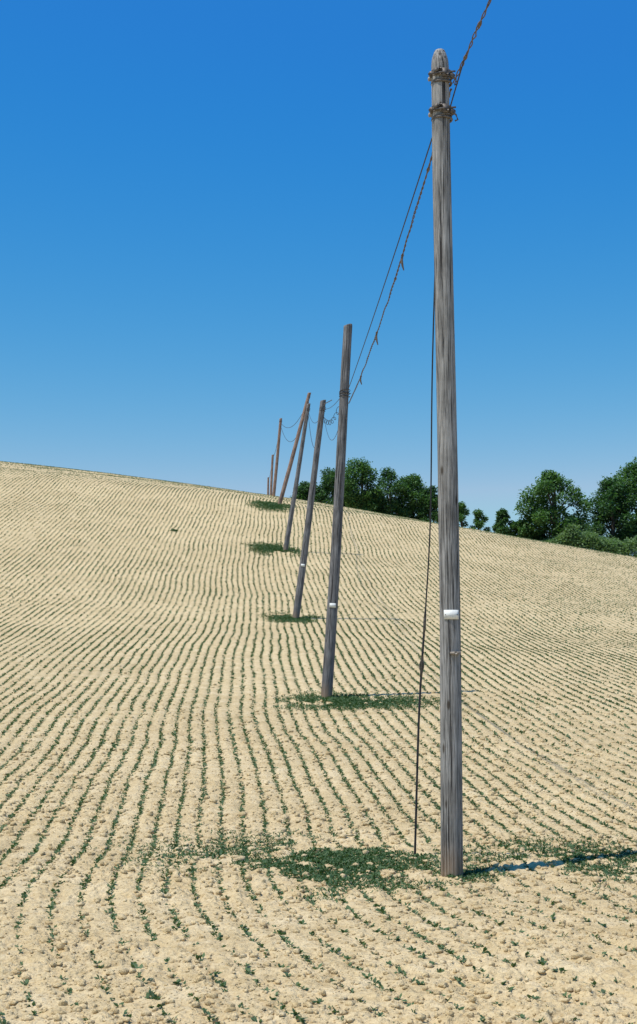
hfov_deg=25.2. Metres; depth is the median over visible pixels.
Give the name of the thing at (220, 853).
seedling crop rows
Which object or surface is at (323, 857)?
weed patch
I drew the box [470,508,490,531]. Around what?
shrub
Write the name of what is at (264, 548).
weed patch
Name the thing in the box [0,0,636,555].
sky
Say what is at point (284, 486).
wooden utility pole
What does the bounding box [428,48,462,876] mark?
wooden utility pole
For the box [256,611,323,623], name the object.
weed patch
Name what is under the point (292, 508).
wooden utility pole
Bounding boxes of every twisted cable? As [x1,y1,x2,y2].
[348,88,451,403]
[453,0,491,83]
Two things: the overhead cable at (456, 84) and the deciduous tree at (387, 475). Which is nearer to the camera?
the overhead cable at (456, 84)
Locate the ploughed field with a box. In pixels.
[0,462,636,1023]
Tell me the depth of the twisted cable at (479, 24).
11.45 m
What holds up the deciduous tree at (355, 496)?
on the ploughed field
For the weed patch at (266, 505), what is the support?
on the ploughed field
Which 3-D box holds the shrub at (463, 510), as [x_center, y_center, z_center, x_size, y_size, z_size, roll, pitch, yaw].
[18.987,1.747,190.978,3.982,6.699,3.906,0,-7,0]
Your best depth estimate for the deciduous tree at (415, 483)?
201.57 m
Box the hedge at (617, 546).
[540,522,636,556]
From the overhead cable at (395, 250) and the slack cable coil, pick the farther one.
the slack cable coil
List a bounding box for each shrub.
[459,500,469,527]
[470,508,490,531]
[492,508,516,535]
[510,519,534,538]
[531,531,547,539]
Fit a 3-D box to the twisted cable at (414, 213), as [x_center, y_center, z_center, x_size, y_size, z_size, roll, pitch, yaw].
[0.868,-2.712,19.722,0.052,0.462,14.514,0,-7,-2]
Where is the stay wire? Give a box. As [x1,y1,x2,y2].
[414,289,434,855]
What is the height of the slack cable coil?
0.600 m
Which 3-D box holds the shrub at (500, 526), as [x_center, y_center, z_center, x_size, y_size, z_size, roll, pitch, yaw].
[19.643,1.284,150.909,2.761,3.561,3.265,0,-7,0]
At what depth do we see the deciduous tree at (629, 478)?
157.52 m
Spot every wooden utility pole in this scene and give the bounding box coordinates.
[267,477,268,494]
[270,454,273,494]
[272,418,281,495]
[278,393,310,503]
[283,403,309,549]
[292,400,325,617]
[321,324,351,697]
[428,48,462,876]
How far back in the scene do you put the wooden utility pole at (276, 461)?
129.42 m
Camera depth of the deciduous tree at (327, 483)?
200.24 m
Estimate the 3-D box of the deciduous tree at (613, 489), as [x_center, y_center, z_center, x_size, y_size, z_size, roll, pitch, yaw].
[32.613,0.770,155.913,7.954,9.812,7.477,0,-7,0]
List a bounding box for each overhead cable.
[347,138,431,391]
[449,60,464,111]
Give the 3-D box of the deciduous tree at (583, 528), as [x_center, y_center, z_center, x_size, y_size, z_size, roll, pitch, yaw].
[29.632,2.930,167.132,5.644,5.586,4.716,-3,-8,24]
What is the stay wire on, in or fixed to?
attached to the wooden utility pole at (441, 74)
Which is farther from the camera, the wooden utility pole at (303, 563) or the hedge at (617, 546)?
the hedge at (617, 546)
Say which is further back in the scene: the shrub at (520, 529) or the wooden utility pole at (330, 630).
the shrub at (520, 529)
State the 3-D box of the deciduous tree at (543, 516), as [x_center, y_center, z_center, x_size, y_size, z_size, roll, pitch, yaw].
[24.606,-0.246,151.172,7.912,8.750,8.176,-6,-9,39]
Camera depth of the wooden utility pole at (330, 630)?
26.70 m
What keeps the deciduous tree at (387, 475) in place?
on the ploughed field
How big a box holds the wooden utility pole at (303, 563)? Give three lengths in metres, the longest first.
7.446 x 0.240 x 0.235 m
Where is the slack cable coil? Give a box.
[324,406,338,424]
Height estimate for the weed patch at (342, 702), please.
0.381 m
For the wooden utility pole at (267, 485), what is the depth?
216.95 m
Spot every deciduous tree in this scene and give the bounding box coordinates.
[289,481,325,502]
[316,467,350,506]
[344,457,389,513]
[360,467,419,517]
[393,473,434,519]
[409,485,437,522]
[513,469,592,541]
[560,517,590,547]
[582,475,636,554]
[605,457,636,547]
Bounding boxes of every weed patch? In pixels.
[90,829,636,902]
[241,541,309,555]
[245,500,297,512]
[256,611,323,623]
[271,690,468,711]
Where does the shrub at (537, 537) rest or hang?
on the ploughed field
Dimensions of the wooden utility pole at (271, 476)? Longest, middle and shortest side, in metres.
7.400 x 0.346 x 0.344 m
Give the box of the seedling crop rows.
[0,461,636,1023]
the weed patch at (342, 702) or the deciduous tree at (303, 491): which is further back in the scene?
the deciduous tree at (303, 491)
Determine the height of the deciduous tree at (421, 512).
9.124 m

